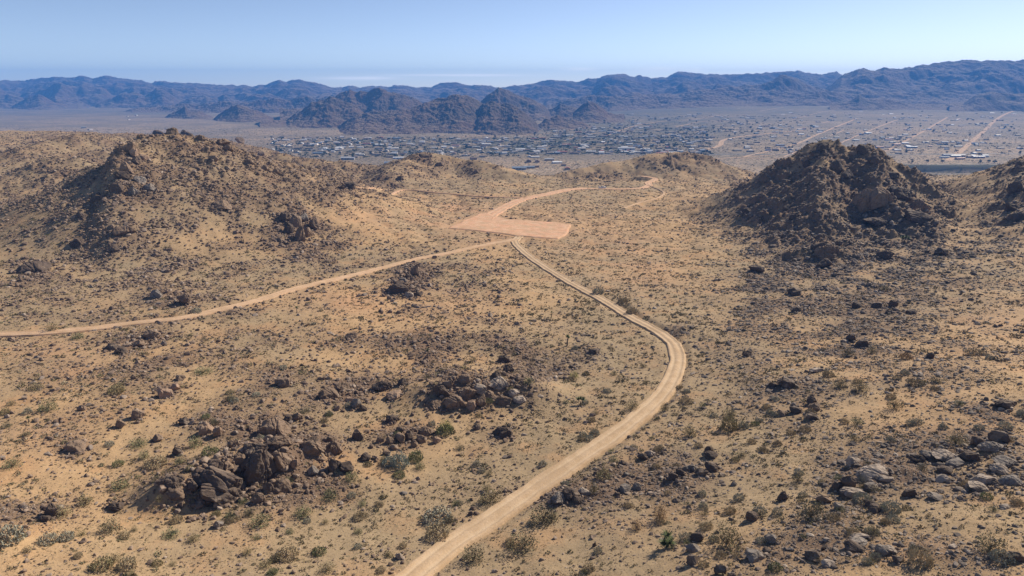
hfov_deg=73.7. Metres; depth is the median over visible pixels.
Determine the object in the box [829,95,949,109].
hills
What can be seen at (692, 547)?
boulder
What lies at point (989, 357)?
desert shrub
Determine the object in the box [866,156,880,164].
boulder
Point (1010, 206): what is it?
boulder
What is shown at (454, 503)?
desert shrub
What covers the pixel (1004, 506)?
boulder
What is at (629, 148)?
house
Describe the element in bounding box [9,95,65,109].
hills
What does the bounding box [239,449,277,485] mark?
boulder
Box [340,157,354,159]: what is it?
house
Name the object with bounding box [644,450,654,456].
boulder
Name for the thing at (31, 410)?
desert shrub
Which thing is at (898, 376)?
desert shrub
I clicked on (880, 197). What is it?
boulder
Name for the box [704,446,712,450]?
boulder
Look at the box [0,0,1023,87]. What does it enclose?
sky
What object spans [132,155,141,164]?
boulder
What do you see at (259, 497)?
boulder
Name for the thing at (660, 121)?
valley road
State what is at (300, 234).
boulder
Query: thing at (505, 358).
boulder
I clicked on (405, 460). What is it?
desert shrub
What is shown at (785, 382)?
boulder
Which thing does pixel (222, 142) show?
boulder
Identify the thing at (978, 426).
desert shrub
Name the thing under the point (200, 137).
boulder
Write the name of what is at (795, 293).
boulder
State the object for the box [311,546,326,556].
desert shrub
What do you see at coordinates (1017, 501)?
desert shrub
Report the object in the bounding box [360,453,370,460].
boulder
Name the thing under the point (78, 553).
desert shrub
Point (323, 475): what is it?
boulder
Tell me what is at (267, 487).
boulder
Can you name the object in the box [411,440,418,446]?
boulder
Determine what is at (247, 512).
desert shrub
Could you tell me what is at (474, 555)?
desert shrub
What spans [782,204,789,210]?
boulder
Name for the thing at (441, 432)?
desert shrub
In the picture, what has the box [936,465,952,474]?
boulder
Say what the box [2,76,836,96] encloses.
mountains
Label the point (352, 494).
desert shrub
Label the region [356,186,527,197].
dirt road
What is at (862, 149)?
boulder
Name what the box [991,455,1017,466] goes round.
boulder
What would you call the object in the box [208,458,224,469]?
boulder
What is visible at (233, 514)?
desert shrub
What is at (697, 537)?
boulder
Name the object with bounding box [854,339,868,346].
boulder
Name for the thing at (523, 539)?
desert shrub
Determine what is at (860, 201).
boulder
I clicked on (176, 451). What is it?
boulder
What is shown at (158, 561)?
desert shrub
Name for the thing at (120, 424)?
boulder
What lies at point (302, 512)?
desert shrub
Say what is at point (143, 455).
desert shrub
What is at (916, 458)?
boulder
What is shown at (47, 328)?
desert shrub
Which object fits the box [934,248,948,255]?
boulder
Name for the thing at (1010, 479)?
boulder
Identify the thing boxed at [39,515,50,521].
boulder
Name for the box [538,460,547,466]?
desert shrub
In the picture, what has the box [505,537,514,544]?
desert shrub
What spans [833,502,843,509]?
boulder
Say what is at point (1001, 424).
desert shrub
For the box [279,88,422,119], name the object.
hills
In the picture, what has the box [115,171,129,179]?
boulder
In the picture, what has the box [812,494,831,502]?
boulder
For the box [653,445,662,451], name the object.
desert shrub
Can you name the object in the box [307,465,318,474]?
boulder
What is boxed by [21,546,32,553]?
desert shrub
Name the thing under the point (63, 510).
desert shrub
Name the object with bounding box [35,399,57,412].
desert shrub
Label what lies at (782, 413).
boulder
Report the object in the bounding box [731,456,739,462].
desert shrub
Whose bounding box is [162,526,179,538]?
desert shrub
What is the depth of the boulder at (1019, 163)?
367.82 m
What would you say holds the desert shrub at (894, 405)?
on the desert ground
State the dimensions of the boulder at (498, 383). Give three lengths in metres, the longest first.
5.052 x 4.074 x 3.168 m
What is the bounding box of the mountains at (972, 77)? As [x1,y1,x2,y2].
[826,59,1023,98]
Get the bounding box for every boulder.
[16,261,51,273]
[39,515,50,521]
[44,502,59,516]
[63,439,86,452]
[69,238,84,247]
[76,211,87,218]
[77,405,86,410]
[90,195,100,203]
[102,342,118,351]
[104,243,120,252]
[108,182,123,193]
[108,502,125,510]
[112,226,135,235]
[113,346,127,353]
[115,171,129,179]
[115,419,125,428]
[119,161,133,173]
[122,141,136,151]
[127,187,140,194]
[129,148,137,156]
[131,408,144,419]
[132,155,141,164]
[132,339,144,346]
[133,176,146,183]
[139,155,148,159]
[142,329,160,338]
[144,183,155,190]
[149,289,162,297]
[152,130,163,134]
[153,434,162,441]
[155,475,181,487]
[157,387,172,398]
[166,127,178,133]
[166,487,185,500]
[169,382,179,389]
[172,446,181,455]
[176,292,190,304]
[176,375,185,380]
[177,475,184,481]
[179,416,189,424]
[180,130,192,135]
[186,479,199,492]
[193,466,242,492]
[193,488,212,506]
[197,135,206,139]
[198,422,213,435]
[200,482,242,507]
[201,147,209,152]
[208,155,218,161]
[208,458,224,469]
[212,200,231,209]
[213,427,222,436]
[213,521,223,527]
[217,138,230,145]
[222,144,232,151]
[224,461,233,469]
[227,440,238,447]
[235,137,244,143]
[235,454,246,463]
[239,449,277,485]
[240,442,271,457]
[244,159,254,164]
[250,492,265,501]
[258,417,291,435]
[262,482,274,493]
[266,436,292,448]
[272,451,291,471]
[274,377,289,387]
[274,478,291,492]
[279,212,291,221]
[283,222,293,233]
[283,414,293,421]
[289,214,301,226]
[290,459,297,468]
[291,413,302,420]
[295,226,305,241]
[300,213,308,220]
[300,440,325,456]
[304,227,312,236]
[306,436,317,440]
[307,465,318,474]
[309,218,319,228]
[318,387,338,398]
[320,472,326,477]
[324,440,342,455]
[326,435,337,441]
[328,458,340,473]
[334,382,349,389]
[340,461,353,472]
[344,181,355,188]
[345,332,357,338]
[345,397,353,401]
[350,398,360,407]
[352,429,363,440]
[359,405,367,410]
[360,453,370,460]
[372,381,391,391]
[376,437,383,442]
[382,450,390,455]
[384,283,408,293]
[385,415,398,422]
[386,390,401,400]
[386,436,394,444]
[390,444,397,449]
[393,280,404,284]
[394,426,404,432]
[394,432,404,442]
[395,553,402,559]
[398,377,406,384]
[404,292,413,297]
[404,430,412,439]
[405,272,411,278]
[410,264,418,274]
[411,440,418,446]
[417,434,425,442]
[418,426,434,436]
[423,398,441,409]
[432,436,440,443]
[433,385,449,396]
[442,380,451,387]
[443,395,466,409]
[458,374,470,384]
[458,386,476,400]
[466,400,476,410]
[473,383,486,394]
[473,423,480,429]
[476,393,485,405]
[482,380,492,389]
[485,390,493,399]
[488,376,509,390]
[491,371,500,377]
[492,425,512,438]
[493,396,511,406]
[497,355,509,362]
[502,364,514,372]
[508,389,519,397]
[512,395,525,403]
[552,491,564,503]
[562,487,580,501]
[572,495,584,504]
[578,487,590,494]
[588,348,599,353]
[620,483,631,492]
[631,483,641,490]
[637,453,647,459]
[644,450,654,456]
[668,472,677,480]
[672,498,680,502]
[676,469,684,475]
[682,466,690,470]
[686,543,700,552]
[686,554,698,565]
[687,465,697,471]
[690,532,704,541]
[695,467,707,475]
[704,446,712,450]
[704,451,717,459]
[705,461,717,471]
[714,565,726,574]
[741,207,750,213]
[742,350,751,356]
[745,511,758,521]
[745,548,765,562]
[748,265,763,272]
[762,546,771,552]
[765,533,775,543]
[766,382,776,387]
[777,376,794,388]
[777,409,785,416]
[777,491,787,500]
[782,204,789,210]
[787,287,800,294]
[788,214,796,219]
[789,406,802,413]
[790,306,801,311]
[791,290,800,295]
[802,160,810,167]
[803,549,820,560]
[805,411,818,419]
[806,394,816,404]
[808,402,820,410]
[809,368,824,371]
[810,150,820,156]
[811,242,825,248]
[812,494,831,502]
[814,246,840,260]
[815,258,832,267]
[816,142,829,151]
[821,559,834,567]
[829,159,843,172]
[831,481,843,491]
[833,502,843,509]
[839,487,864,498]
[840,476,856,487]
[841,169,853,178]
[843,539,863,551]
[845,334,855,340]
[845,456,859,466]
[848,151,857,155]
[850,188,871,212]
[850,532,868,537]
[851,302,861,307]
[851,537,867,546]
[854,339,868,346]
[855,464,888,482]
[856,144,871,154]
[863,217,888,225]
[863,482,877,489]
[864,500,873,506]
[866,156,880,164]
[868,186,892,210]
[868,503,880,513]
[871,303,881,307]
[875,474,893,482]
[875,544,892,555]
[876,251,893,259]
[886,185,911,202]
[886,545,897,552]
[887,171,899,178]
[888,300,897,306]
[891,555,903,563]
[901,489,916,496]
[904,209,930,224]
[905,309,915,314]
[908,454,925,462]
[909,198,930,211]
[919,450,933,459]
[926,352,934,358]
[926,491,943,500]
[932,449,959,461]
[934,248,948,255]
[935,474,949,482]
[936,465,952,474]
[945,457,965,467]
[948,543,957,548]
[957,450,980,461]
[968,481,988,491]
[969,473,997,484]
[971,436,985,445]
[977,441,1003,452]
[987,430,1010,442]
[989,463,1008,474]
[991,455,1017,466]
[994,399,1016,408]
[998,475,1022,485]
[998,503,1010,509]
[1004,203,1020,211]
[1005,551,1023,562]
[1006,181,1022,193]
[1007,211,1021,221]
[1014,161,1023,166]
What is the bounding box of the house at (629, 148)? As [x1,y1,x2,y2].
[617,147,634,150]
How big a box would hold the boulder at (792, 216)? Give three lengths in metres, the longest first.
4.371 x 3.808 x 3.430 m
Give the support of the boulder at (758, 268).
on the desert ground
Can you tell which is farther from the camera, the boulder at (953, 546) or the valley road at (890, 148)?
the valley road at (890, 148)
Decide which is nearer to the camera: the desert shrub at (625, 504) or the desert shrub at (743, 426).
the desert shrub at (625, 504)
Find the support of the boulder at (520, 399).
on the desert ground
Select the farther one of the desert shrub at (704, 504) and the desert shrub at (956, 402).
the desert shrub at (956, 402)
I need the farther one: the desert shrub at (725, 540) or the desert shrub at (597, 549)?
the desert shrub at (597, 549)
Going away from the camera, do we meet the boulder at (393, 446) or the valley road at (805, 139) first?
the boulder at (393, 446)
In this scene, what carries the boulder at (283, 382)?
on the desert ground
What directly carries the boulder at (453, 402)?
on the desert ground
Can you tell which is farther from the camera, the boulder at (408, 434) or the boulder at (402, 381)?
the boulder at (402, 381)
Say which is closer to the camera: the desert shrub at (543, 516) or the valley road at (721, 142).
the desert shrub at (543, 516)
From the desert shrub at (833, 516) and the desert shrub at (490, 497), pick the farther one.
the desert shrub at (490, 497)
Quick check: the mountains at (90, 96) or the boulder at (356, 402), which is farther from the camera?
the mountains at (90, 96)
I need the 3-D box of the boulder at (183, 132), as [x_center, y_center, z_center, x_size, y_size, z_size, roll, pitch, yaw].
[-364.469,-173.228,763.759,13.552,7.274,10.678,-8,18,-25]
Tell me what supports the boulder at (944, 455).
on the desert ground
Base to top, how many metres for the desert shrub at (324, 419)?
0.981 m
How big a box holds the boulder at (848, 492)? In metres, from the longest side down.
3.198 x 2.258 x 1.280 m
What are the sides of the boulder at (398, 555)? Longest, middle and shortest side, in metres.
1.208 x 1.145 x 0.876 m
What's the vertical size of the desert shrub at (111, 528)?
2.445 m
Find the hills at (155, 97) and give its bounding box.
[0,84,731,108]
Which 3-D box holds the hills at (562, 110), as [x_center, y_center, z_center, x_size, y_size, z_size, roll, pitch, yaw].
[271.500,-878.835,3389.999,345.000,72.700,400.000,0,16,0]
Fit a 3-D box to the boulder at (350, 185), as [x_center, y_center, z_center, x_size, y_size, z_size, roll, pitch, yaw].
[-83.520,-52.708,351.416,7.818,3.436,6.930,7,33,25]
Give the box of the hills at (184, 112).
[153,106,212,118]
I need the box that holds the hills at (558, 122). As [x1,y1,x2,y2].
[538,115,591,129]
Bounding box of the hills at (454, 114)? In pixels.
[338,94,482,134]
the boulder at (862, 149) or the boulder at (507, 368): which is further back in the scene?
the boulder at (862, 149)
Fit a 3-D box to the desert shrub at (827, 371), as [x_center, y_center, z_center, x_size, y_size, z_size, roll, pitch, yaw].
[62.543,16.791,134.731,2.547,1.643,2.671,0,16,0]
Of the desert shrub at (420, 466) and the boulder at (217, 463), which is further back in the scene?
the desert shrub at (420, 466)
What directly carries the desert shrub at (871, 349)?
on the desert ground
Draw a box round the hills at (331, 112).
[259,96,363,127]
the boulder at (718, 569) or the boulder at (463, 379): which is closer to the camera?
the boulder at (718, 569)
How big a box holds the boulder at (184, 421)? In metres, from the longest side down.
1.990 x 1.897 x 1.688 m
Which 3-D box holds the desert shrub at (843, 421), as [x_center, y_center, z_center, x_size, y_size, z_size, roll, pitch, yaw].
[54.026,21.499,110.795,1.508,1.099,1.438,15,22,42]
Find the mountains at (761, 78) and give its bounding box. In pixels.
[0,70,841,93]
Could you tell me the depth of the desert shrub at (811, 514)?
81.67 m
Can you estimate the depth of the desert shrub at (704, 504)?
90.76 m
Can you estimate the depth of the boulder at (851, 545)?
73.16 m
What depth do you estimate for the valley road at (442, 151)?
1640.35 m
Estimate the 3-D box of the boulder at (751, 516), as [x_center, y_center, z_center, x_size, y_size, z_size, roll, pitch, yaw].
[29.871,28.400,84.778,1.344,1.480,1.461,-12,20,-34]
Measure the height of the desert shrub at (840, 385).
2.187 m
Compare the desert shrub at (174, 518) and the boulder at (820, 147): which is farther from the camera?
the boulder at (820, 147)
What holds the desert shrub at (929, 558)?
on the desert ground
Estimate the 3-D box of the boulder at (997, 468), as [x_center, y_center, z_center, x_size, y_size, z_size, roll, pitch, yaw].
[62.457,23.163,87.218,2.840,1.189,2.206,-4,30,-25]
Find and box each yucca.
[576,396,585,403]
[657,528,675,547]
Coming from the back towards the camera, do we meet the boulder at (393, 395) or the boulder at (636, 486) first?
the boulder at (393, 395)
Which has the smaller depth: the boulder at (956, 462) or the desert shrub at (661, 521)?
the desert shrub at (661, 521)
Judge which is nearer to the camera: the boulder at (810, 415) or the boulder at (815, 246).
the boulder at (810, 415)
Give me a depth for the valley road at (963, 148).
2018.81 m
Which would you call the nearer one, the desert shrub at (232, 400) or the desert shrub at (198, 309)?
the desert shrub at (232, 400)
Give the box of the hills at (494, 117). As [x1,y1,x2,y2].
[474,101,538,134]
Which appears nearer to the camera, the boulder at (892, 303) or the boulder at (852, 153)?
the boulder at (892, 303)
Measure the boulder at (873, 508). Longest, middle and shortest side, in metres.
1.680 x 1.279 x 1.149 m
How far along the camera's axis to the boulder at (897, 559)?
70.01 m
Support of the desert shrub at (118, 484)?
on the desert ground
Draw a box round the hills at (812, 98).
[547,90,972,110]
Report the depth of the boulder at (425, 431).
122.97 m
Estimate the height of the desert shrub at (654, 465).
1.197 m
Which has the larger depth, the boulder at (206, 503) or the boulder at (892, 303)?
the boulder at (892, 303)
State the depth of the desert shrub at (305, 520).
95.97 m
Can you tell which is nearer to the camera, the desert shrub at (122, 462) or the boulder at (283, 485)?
the boulder at (283, 485)
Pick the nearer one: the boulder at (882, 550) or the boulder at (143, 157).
the boulder at (882, 550)
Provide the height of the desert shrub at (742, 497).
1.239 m
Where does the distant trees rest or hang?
on the desert ground
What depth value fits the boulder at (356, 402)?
132.64 m
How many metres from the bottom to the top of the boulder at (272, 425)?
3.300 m
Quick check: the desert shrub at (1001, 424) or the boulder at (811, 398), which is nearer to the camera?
the desert shrub at (1001, 424)
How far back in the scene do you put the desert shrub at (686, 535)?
83.51 m
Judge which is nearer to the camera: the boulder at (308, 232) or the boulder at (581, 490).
the boulder at (581, 490)
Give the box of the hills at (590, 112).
[572,101,624,122]
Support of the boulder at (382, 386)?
on the desert ground
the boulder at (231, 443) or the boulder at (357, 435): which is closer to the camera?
the boulder at (231, 443)
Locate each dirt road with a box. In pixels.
[0,238,517,336]
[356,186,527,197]
[395,236,685,575]
[487,187,589,218]
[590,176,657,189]
[624,185,664,208]
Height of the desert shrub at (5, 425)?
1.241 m
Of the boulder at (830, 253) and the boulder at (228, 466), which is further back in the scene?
the boulder at (830, 253)
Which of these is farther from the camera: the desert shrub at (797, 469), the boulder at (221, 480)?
the boulder at (221, 480)
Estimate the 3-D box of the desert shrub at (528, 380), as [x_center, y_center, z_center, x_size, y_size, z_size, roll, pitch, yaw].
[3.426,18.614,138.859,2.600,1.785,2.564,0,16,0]
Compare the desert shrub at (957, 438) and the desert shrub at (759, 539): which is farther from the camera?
the desert shrub at (957, 438)
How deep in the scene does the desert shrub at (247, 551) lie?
87.55 m
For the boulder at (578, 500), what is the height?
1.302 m
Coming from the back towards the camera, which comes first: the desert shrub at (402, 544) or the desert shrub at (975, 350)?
the desert shrub at (975, 350)
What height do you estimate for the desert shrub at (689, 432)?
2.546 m
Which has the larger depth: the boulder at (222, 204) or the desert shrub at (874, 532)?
the boulder at (222, 204)
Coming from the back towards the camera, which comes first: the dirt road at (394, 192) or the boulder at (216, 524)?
the dirt road at (394, 192)
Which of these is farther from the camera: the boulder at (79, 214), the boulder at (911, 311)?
the boulder at (79, 214)
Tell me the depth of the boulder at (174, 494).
97.92 m
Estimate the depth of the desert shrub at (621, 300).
210.20 m
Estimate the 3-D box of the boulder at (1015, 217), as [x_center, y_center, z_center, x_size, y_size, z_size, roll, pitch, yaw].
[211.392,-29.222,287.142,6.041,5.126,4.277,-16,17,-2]
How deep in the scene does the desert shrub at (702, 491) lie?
94.43 m
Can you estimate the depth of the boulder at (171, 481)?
98.85 m
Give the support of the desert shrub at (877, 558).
on the desert ground
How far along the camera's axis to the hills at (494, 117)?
2351.49 m
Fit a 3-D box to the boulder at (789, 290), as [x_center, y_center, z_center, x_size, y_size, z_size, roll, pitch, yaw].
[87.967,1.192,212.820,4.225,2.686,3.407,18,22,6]
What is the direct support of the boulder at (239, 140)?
on the desert ground
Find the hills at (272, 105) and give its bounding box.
[123,96,326,112]
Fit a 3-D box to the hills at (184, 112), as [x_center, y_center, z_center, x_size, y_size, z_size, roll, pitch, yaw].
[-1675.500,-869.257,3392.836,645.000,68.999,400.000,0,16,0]
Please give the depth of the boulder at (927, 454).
93.31 m
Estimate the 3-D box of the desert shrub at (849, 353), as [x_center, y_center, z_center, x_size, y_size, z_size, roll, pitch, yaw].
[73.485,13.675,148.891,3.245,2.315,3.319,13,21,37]
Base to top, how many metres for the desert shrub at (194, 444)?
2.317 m
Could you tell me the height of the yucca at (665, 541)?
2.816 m
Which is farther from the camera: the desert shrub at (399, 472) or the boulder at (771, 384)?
the boulder at (771, 384)
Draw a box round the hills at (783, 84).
[621,75,825,98]
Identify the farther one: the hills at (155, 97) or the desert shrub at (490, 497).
the hills at (155, 97)
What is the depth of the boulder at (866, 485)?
87.38 m
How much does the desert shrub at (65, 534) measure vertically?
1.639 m
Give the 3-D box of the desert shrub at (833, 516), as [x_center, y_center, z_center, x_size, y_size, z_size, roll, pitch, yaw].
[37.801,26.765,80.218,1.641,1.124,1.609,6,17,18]
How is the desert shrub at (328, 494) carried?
on the desert ground
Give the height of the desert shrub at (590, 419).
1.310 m
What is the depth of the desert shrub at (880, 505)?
81.34 m
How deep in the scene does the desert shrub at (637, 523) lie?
88.18 m
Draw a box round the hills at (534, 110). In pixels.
[481,87,571,120]
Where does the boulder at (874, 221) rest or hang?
on the desert ground
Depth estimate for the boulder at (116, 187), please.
265.70 m
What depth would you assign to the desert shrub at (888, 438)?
100.43 m
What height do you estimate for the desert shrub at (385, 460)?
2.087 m
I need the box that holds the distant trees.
[271,114,1023,157]
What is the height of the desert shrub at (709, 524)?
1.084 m
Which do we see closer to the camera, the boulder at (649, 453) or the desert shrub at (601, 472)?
the desert shrub at (601, 472)
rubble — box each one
[0,131,1023,575]
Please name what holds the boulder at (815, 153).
on the desert ground
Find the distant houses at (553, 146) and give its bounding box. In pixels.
[275,112,1023,157]
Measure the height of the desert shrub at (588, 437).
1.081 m
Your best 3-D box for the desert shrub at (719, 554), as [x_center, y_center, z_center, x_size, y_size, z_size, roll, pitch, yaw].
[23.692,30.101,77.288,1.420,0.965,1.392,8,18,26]
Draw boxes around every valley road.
[216,134,528,139]
[313,149,990,153]
[608,115,718,134]
[698,130,804,151]
[716,153,794,158]
[742,118,857,156]
[841,120,896,142]
[885,117,947,151]
[945,111,1013,160]
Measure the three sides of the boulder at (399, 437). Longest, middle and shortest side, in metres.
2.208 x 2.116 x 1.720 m
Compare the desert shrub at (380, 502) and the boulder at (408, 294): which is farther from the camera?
the boulder at (408, 294)
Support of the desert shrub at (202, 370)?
on the desert ground
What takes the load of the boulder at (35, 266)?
on the desert ground
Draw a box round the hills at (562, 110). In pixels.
[548,103,577,117]
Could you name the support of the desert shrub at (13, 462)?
on the desert ground
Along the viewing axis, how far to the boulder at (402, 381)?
141.57 m
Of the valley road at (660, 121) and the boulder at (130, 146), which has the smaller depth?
the boulder at (130, 146)
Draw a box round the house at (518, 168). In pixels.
[512,166,526,169]
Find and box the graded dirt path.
[448,213,570,238]
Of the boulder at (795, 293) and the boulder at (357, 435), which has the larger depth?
the boulder at (795, 293)
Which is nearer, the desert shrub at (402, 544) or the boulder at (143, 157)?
the desert shrub at (402, 544)
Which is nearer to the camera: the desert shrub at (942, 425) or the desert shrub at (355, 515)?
the desert shrub at (355, 515)
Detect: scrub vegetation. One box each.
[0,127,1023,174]
[0,132,1023,575]
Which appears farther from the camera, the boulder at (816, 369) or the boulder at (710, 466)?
the boulder at (816, 369)
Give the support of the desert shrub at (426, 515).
on the desert ground
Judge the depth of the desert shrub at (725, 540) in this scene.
79.69 m
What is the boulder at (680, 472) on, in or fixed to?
on the desert ground
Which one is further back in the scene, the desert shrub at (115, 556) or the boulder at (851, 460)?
the boulder at (851, 460)
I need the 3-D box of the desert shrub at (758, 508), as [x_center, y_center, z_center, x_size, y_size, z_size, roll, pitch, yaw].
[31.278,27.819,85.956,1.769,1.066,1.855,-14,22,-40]
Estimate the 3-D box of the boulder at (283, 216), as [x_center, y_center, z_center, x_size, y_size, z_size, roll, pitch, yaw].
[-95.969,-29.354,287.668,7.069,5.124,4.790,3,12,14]
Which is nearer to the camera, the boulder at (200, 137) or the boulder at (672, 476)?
the boulder at (672, 476)
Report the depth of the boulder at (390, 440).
119.16 m
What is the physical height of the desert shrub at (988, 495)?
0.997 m
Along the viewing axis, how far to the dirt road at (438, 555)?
111.82 m
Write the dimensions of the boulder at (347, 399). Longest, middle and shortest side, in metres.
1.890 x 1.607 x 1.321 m
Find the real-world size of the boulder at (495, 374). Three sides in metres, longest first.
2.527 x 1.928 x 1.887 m
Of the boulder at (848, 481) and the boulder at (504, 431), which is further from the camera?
the boulder at (504, 431)
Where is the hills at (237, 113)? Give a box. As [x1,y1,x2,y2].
[188,104,279,121]
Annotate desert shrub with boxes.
[0,407,10,415]
[0,422,12,427]
[0,524,27,547]
[1,455,22,470]
[6,400,15,405]
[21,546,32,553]
[22,407,32,414]
[28,382,44,391]
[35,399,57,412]
[35,531,58,546]
[45,322,57,331]
[57,504,73,518]
[57,530,74,541]
[71,330,83,339]
[73,552,83,558]
[75,494,93,507]
[88,555,113,572]
[97,516,123,535]
[104,440,114,446]
[107,383,124,395]
[108,475,128,491]
[110,552,121,561]
[112,459,124,467]
[115,556,136,571]
[118,531,130,539]
[128,437,147,449]
[138,449,151,459]
[142,454,168,470]
[151,558,163,567]
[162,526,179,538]
[168,513,183,524]
[173,454,184,465]
[185,533,200,543]
[188,435,201,448]
[191,306,201,312]
[194,365,212,374]
[200,444,218,455]
[201,413,210,418]
[212,510,220,516]
[224,509,234,519]
[225,517,233,523]
[229,396,238,402]
[242,547,250,555]
[243,507,254,516]
[248,511,270,529]
[258,558,271,569]
[265,568,278,575]
[269,554,279,562]
[274,545,299,562]
[293,504,312,520]
[303,517,310,523]
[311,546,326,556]
[318,561,336,573]
[321,417,328,422]
[321,487,338,503]
[344,471,357,483]
[347,491,355,499]
[352,510,366,521]
[354,543,361,549]
[374,501,383,507]
[376,566,385,574]
[382,454,396,466]
[389,448,409,469]
[392,470,404,479]
[399,542,406,548]
[408,450,423,463]
[415,461,424,470]
[422,504,451,527]
[424,522,448,542]
[435,424,453,436]
[440,420,452,431]
[446,514,455,523]
[451,499,459,506]
[462,542,485,567]
[472,460,480,466]
[478,488,502,506]
[482,482,489,490]
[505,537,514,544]
[507,531,538,554]
[524,376,533,384]
[528,502,558,526]
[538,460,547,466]
[544,510,557,521]
[581,562,594,573]
[585,434,594,440]
[586,416,595,421]
[589,429,599,436]
[589,479,597,493]
[592,285,604,294]
[593,546,602,553]
[596,468,612,479]
[618,295,628,302]
[624,399,639,409]
[624,501,631,508]
[626,304,635,313]
[631,518,641,530]
[652,462,660,468]
[652,505,666,519]
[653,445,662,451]
[656,518,664,525]
[660,403,669,410]
[677,532,690,541]
[678,395,693,404]
[682,423,696,436]
[694,442,702,447]
[697,489,705,497]
[698,501,707,509]
[698,560,708,568]
[699,521,712,530]
[708,534,719,543]
[709,520,743,550]
[715,550,726,559]
[720,415,737,431]
[723,407,736,417]
[723,506,736,514]
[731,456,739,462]
[733,493,744,501]
[737,420,748,429]
[746,437,755,444]
[752,505,766,514]
[756,536,767,545]
[759,447,768,452]
[761,404,770,409]
[768,561,784,572]
[771,410,779,416]
[771,507,782,516]
[773,439,782,446]
[786,429,795,435]
[790,474,802,484]
[793,468,803,475]
[796,494,807,503]
[797,498,826,521]
[799,424,811,432]
[799,490,807,497]
[822,370,834,377]
[826,511,840,521]
[832,378,848,388]
[840,418,848,424]
[841,346,855,356]
[846,527,859,535]
[849,417,863,424]
[849,435,860,442]
[850,378,871,392]
[852,491,871,505]
[861,557,871,565]
[866,345,876,353]
[866,524,881,536]
[868,484,878,491]
[870,552,881,561]
[876,502,887,511]
[879,284,889,290]
[880,517,890,525]
[881,499,901,514]
[885,393,896,398]
[886,396,902,409]
[886,434,895,442]
[887,514,900,523]
[892,374,901,379]
[899,351,913,359]
[899,368,909,374]
[901,504,911,510]
[905,419,916,426]
[906,376,924,386]
[907,545,933,567]
[910,418,924,424]
[917,462,927,472]
[928,375,941,382]
[930,386,940,390]
[937,422,948,429]
[944,430,968,446]
[953,399,963,406]
[957,480,968,487]
[965,347,988,355]
[973,424,984,430]
[973,530,1007,555]
[979,491,993,499]
[985,355,994,359]
[987,547,1017,566]
[997,420,1013,428]
[1009,496,1023,505]
[1016,409,1023,415]
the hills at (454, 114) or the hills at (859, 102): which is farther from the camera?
the hills at (859, 102)
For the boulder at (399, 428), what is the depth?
122.04 m
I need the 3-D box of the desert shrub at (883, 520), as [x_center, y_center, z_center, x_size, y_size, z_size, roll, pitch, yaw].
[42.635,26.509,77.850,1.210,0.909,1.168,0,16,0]
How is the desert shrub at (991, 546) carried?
on the desert ground
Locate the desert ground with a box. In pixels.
[0,106,1023,575]
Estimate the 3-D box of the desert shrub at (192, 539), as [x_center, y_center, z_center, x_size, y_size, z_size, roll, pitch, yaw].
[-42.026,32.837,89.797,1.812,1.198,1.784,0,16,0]
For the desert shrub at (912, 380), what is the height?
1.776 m
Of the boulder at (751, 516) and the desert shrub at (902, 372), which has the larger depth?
the desert shrub at (902, 372)
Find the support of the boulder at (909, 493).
on the desert ground
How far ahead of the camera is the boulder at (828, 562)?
71.68 m
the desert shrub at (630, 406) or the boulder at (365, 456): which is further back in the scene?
the desert shrub at (630, 406)
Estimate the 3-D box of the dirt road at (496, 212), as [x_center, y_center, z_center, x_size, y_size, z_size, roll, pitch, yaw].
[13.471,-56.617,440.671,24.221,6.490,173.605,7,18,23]
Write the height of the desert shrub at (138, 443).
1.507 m
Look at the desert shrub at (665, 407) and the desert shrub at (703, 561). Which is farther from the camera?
the desert shrub at (665, 407)
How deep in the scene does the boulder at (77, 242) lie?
241.60 m
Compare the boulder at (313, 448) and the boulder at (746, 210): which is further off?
the boulder at (746, 210)
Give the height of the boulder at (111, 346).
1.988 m
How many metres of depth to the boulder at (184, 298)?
194.14 m
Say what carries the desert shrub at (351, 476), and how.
on the desert ground
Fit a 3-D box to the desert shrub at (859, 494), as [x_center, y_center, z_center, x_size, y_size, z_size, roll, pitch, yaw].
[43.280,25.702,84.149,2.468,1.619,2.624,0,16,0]
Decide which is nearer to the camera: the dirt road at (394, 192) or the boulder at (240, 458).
the boulder at (240, 458)
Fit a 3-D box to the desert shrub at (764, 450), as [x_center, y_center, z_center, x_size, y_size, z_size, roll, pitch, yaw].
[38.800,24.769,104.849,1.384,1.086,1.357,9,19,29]
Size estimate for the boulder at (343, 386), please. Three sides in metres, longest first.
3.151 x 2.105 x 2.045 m
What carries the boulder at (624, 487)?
on the desert ground
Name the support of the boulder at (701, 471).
on the desert ground
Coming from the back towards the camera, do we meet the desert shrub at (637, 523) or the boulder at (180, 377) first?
the boulder at (180, 377)
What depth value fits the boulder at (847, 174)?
344.05 m
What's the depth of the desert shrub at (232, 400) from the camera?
132.68 m
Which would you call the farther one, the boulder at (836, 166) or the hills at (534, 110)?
the hills at (534, 110)
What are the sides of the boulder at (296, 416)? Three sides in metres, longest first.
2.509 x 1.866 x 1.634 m
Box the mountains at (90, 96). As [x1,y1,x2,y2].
[0,78,826,106]
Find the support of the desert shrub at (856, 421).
on the desert ground
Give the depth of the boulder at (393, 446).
117.62 m
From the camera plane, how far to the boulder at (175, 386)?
138.22 m
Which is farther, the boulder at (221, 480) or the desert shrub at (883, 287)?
the desert shrub at (883, 287)

